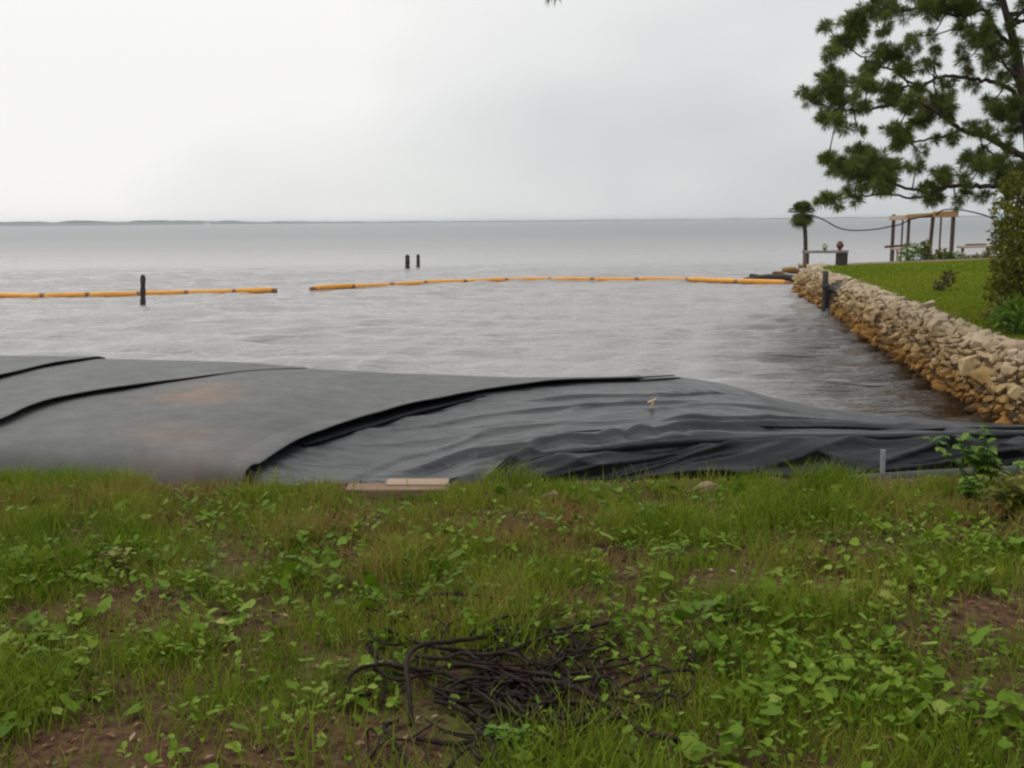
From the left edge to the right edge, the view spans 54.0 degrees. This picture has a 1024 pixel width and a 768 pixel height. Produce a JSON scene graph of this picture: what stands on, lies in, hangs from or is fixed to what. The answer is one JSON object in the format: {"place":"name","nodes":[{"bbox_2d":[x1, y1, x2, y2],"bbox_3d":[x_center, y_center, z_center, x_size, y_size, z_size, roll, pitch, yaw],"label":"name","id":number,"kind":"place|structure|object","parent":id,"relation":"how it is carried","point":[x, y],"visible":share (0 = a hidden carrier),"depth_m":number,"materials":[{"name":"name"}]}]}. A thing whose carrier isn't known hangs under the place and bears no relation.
{"place":"outdoors","nodes":[
{"label":"outdoors","id":0,"kind":"place"},
{"bbox_2d":[0,461,1021,546],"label":"tall grass","id":1,"kind":"structure","parent":0,"point":[342,507],"depth_m":6.09,"materials":[{"name":"green plant"}]},
{"bbox_2d":[0,217,1023,422],"bbox_3d":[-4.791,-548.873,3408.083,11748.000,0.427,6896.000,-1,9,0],"label":"water","id":2,"kind":"structure","parent":0,"point":[779,341],"depth_m":35.13,"materials":[{"name":"grey liquid"}]},
{"bbox_2d":[0,288,276,297],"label":"containment boom","id":3,"kind":"object","parent":2,"relation":"on","point":[134,293],"visible":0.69,"depth_m":40.02,"materials":[{"name":"orange plastic"}]},
{"bbox_2d":[140,275,145,304],"bbox_3d":[-13.058,-2.849,35.629,0.250,2.061,0.205,-1,9,0],"label":"wooden piling","id":4,"kind":"object","parent":2,"relation":"in","point":[142,290],"visible":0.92,"depth_m":35.49,"materials":[{"name":"brown wood"}]},
{"bbox_2d":[405,254,409,267],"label":"wooden piling","id":5,"kind":"object","parent":2,"relation":"in","point":[407,260],"visible":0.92,"depth_m":61.05,"materials":[{"name":"brown wood"}]},
{"bbox_2d":[416,254,419,266],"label":"wooden piling","id":6,"kind":"object","parent":2,"relation":"in","point":[418,260],"visible":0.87,"depth_m":63.12,"materials":[{"name":"brown wood"}]},
{"bbox_2d":[0,215,1006,225],"bbox_3d":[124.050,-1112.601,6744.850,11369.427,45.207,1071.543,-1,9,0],"label":"treeline","id":7,"kind":"object","parent":2,"relation":"on","point":[136,222],"visible":0.77,"depth_m":6284.81,"materials":[{"name":"grey plant"}]},
{"bbox_2d":[309,277,790,289],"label":"containment boom","id":8,"kind":"object","parent":2,"relation":"on","point":[691,279],"visible":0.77,"depth_m":45.51,"materials":[{"name":"orange plastic"}]},
{"bbox_2d":[743,274,794,281],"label":"driftwood log","id":9,"kind":"object","parent":2,"relation":"on","point":[786,277],"visible":0.68,"depth_m":44.91,"materials":[{"name":"brown wood"}]},
{"bbox_2d":[772,271,784,273],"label":"shore rock","id":10,"kind":"object","parent":2,"relation":"in","point":[776,272],"visible":0.42,"depth_m":49.08,"materials":[{"name":"stone"}]},
{"bbox_2d":[782,267,799,272],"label":"shore rock","id":11,"kind":"object","parent":2,"relation":"in","point":[790,270],"visible":0.81,"depth_m":52.47,"materials":[{"name":"stone"}]},
{"bbox_2d":[821,271,829,311],"bbox_3d":[9.543,-2.577,30.632,0.247,1.733,0.260,-1,9,0],"label":"mooring post","id":12,"kind":"object","parent":2,"relation":"in","point":[825,285],"visible":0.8,"depth_m":30.53,"materials":[{"name":"brown wood"}]},
{"bbox_2d":[790,262,1023,424],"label":"stone wall","id":13,"kind":"structure","parent":2,"relation":"in","point":[976,369],"depth_m":17.61,"materials":[{"name":"beige stone"}]},
{"bbox_2d":[825,284,844,315],"bbox_3d":[9.738,-2.513,30.079,0.560,0.800,2.275,1,9,10],"label":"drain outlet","id":14,"kind":"object","parent":13,"relation":"attached to","point":[834,288],"visible":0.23,"depth_m":30.09,"materials":[{"name":"grey"}]},
{"bbox_2d":[0,257,1023,767],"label":"ground","id":15,"kind":"structure","parent":0,"point":[108,743],"depth_m":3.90,"materials":[{"name":"plant"}]},
{"bbox_2d":[98,543,141,576],"bbox_3d":[-1.860,0.848,4.780,0.266,0.163,0.170,8,12,42],"label":"leafy weed","id":16,"kind":"object","parent":15,"relation":"on","point":[113,554],"visible":0.78,"depth_m":4.76,"materials":[{"name":"green plant"}]},
{"bbox_2d":[0,355,680,485],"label":"geotextile tube","id":17,"kind":"object","parent":15,"relation":"on","point":[175,418],"visible":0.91,"depth_m":8.35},
{"bbox_2d":[345,483,450,498],"bbox_3d":[-0.703,0.668,6.210,0.640,0.081,0.133,0,9,2],"label":"wooden board","id":18,"kind":"object","parent":15,"relation":"on","point":[371,490],"visible":0.38,"depth_m":6.15,"materials":[{"name":"grey wood"}]},
{"bbox_2d":[385,478,449,485],"bbox_3d":[-0.589,0.613,6.267,0.390,0.020,0.120,0,9,2],"label":"wooden board","id":19,"kind":"object","parent":18,"relation":"on","point":[405,481],"visible":0.9,"depth_m":6.25,"materials":[{"name":"brown wood"}]},
{"bbox_2d":[483,723,532,758],"bbox_3d":[-0.009,1.134,3.179,0.164,0.115,0.112,-1,9,0],"label":"leafy weed","id":20,"kind":"object","parent":15,"relation":"on","point":[490,730],"visible":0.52,"depth_m":3.17,"materials":[{"name":"green plant"}]},
{"bbox_2d":[0,477,1023,767],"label":"weed leaves","id":21,"kind":"object","parent":15,"relation":"on","point":[688,745],"visible":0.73,"depth_m":4.02,"materials":[{"name":"green plant"}]},
{"bbox_2d":[0,480,1023,767],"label":"broadleaf weeds","id":22,"kind":"object","parent":15,"relation":"on","point":[788,690],"visible":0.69,"depth_m":4.13,"materials":[{"name":"green plant"}]},
{"bbox_2d":[344,592,694,767],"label":"pile","id":23,"kind":"object","parent":15,"relation":"on","point":[528,681],"visible":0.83,"depth_m":3.57,"materials":[{"name":"black wood"}]},
{"bbox_2d":[534,489,557,500],"bbox_3d":[0.192,0.690,6.080,0.164,0.073,0.106,-18,19,-14],"label":"field stone","id":24,"kind":"object","parent":15,"relation":"on","point":[554,492],"visible":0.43,"depth_m":6.05,"materials":[{"name":"grey stone"}]},
{"bbox_2d":[243,376,1023,484],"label":"ground sheet","id":25,"kind":"object","parent":15,"relation":"on","point":[689,426],"visible":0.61,"depth_m":7.72,"materials":[{"name":"black plastic"}]},
{"bbox_2d":[648,398,656,407],"bbox_3d":[1.200,0.201,8.591,0.082,0.162,0.029,-2,9,-9],"label":"marker peg","id":26,"kind":"object","parent":25,"relation":"attached to","point":[652,402],"visible":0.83,"depth_m":8.58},
{"bbox_2d":[634,501,667,523],"bbox_3d":[0.782,0.735,5.583,0.210,0.166,0.162,-1,9,0],"label":"leafy weed","id":27,"kind":"object","parent":15,"relation":"on","point":[646,505],"visible":0.26,"depth_m":5.57,"materials":[{"name":"green plant"}]},
{"bbox_2d":[690,481,721,494],"bbox_3d":[1.194,0.651,6.214,0.207,0.088,0.102,-18,19,-14],"label":"field stone","id":28,"kind":"object","parent":15,"relation":"on","point":[709,484],"visible":0.57,"depth_m":6.18,"materials":[{"name":"beige stone"}]},
{"bbox_2d":[787,200,816,267],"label":"palm tree","id":29,"kind":"object","parent":15,"relation":"on","point":[802,219],"visible":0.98,"depth_m":42.84,"materials":[{"name":"green plant"}]},
{"bbox_2d":[802,250,848,269],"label":"wooden bench","id":30,"kind":"object","parent":15,"relation":"on","point":[841,257],"visible":0.8,"depth_m":40.27,"materials":[{"name":"grey wood"}]},
{"bbox_2d":[836,241,843,249],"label":"round urn","id":31,"kind":"object","parent":30,"relation":"on","point":[839,245],"visible":1,"depth_m":40.24,"materials":[{"name":"red ceramic"}]},
{"bbox_2d":[880,450,885,472],"bbox_3d":[2.663,0.640,7.224,0.036,0.337,0.073,2,9,14],"label":"metal stake","id":32,"kind":"object","parent":15,"relation":"on","point":[882,457],"visible":0.44,"depth_m":7.21,"materials":[{"name":"grey metal"}]},
{"bbox_2d":[791,0,1023,215],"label":"pine tree","id":33,"kind":"object","parent":15,"relation":"on","point":[867,167],"visible":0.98,"depth_m":17.88,"materials":[{"name":"green plant"}]},
{"bbox_2d":[896,241,925,260],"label":"garden plant","id":34,"kind":"object","parent":15,"relation":"on","point":[912,255],"visible":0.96,"depth_m":42.67,"materials":[{"name":"green plant"}]},
{"bbox_2d":[810,258,1023,339],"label":"lawn grass","id":35,"kind":"structure","parent":15,"relation":"on","point":[973,269],"depth_m":28.71,"materials":[{"name":"green plant"}]},
{"bbox_2d":[884,211,957,260],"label":"timber pergola","id":36,"kind":"object","parent":15,"relation":"on","point":[894,217],"visible":0.66,"depth_m":45.03,"materials":[{"name":"wood"}]},
{"bbox_2d":[813,209,996,230],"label":"hanging cable","id":37,"kind":"object","parent":36,"relation":"hanging from","point":[907,220],"visible":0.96,"depth_m":44.01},
{"bbox_2d":[920,238,934,259],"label":"garden plant","id":38,"kind":"object","parent":15,"relation":"on","point":[927,247],"visible":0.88,"depth_m":42.59,"materials":[{"name":"green plant"}]},
{"bbox_2d":[847,465,1023,479],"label":"drain pipe","id":39,"kind":"object","parent":15,"relation":"on","point":[1012,468],"visible":0.27,"depth_m":7.09,"materials":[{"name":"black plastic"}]},
{"bbox_2d":[931,247,952,259],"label":"garden plant","id":40,"kind":"object","parent":15,"relation":"on","point":[941,254],"visible":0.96,"depth_m":42.67,"materials":[{"name":"green plant"}]},
{"bbox_2d":[932,268,959,290],"bbox_3d":[10.959,-2.627,25.452,0.664,0.602,0.481,-4,10,-23],"label":"shrub","id":41,"kind":"object","parent":15,"relation":"on","point":[945,277],"visible":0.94,"depth_m":25.42,"materials":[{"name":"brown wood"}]},
{"bbox_2d":[944,251,966,258],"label":"garden plant","id":42,"kind":"object","parent":15,"relation":"on","point":[953,256],"visible":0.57,"depth_m":42.63,"materials":[{"name":"green plant"}]},
{"bbox_2d":[920,425,1023,491],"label":"leafy weed","id":43,"kind":"object","parent":15,"relation":"on","point":[983,466],"visible":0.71,"depth_m":6.04,"materials":[{"name":"green plant"}]},
{"bbox_2d":[952,476,991,511],"bbox_3d":[2.642,0.636,5.782,0.203,0.214,0.271,-1,9,0],"label":"leafy weed","id":44,"kind":"object","parent":15,"relation":"on","point":[972,490],"visible":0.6,"depth_m":5.75,"materials":[{"name":"green plant"}]},
{"bbox_2d":[957,244,993,256],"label":"table","id":45,"kind":"object","parent":15,"relation":"on","point":[986,246],"visible":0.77,"depth_m":43.38,"materials":[{"name":"brown wood"}]},
{"bbox_2d":[963,252,989,258],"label":"garden plant","id":46,"kind":"object","parent":15,"relation":"on","point":[978,256],"visible":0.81,"depth_m":42.61,"materials":[{"name":"green plant"}]},
{"bbox_2d":[982,243,999,257],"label":"garden plant","id":47,"kind":"object","parent":15,"relation":"on","point":[987,251],"visible":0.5,"depth_m":42.66,"materials":[{"name":"green plant"}]},
{"bbox_2d":[975,468,1023,520],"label":"leafy weed","id":48,"kind":"object","parent":15,"relation":"on","point":[1017,499],"visible":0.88,"depth_m":5.55,"materials":[{"name":"green plant"}]},
{"bbox_2d":[980,169,1023,329],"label":"shrub","id":49,"kind":"object","parent":15,"relation":"on","point":[1011,250],"visible":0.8,"depth_m":16.93,"materials":[{"name":"green plant"}]},
{"bbox_2d":[986,295,1023,335],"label":"leafy shrub","id":50,"kind":"object","parent":15,"relation":"on","point":[1011,312],"visible":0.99,"depth_m":16.06,"materials":[{"name":"green plant"}]},
{"bbox_2d":[0,474,1023,767],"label":"weeds","id":51,"kind":"object","parent":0,"point":[614,676],"visible":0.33,"depth_m":4.04,"materials":[{"name":"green plant"}]},
{"bbox_2d":[0,0,1023,221],"label":"sky","id":52,"kind":"structure","parent":0,"point":[111,110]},
{"bbox_2d":[544,0,562,7],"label":"hanging pine twig","id":53,"kind":"object","parent":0,"point":[551,2],"visible":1,"depth_m":6.70,"materials":[{"name":"green plant"}]},
{"bbox_2d":[953,250,986,258],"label":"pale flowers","id":54,"kind":"object","parent":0,"point":[967,253],"visible":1,"depth_m":42.28,"materials":[{"name":"white plant"}]}
]}

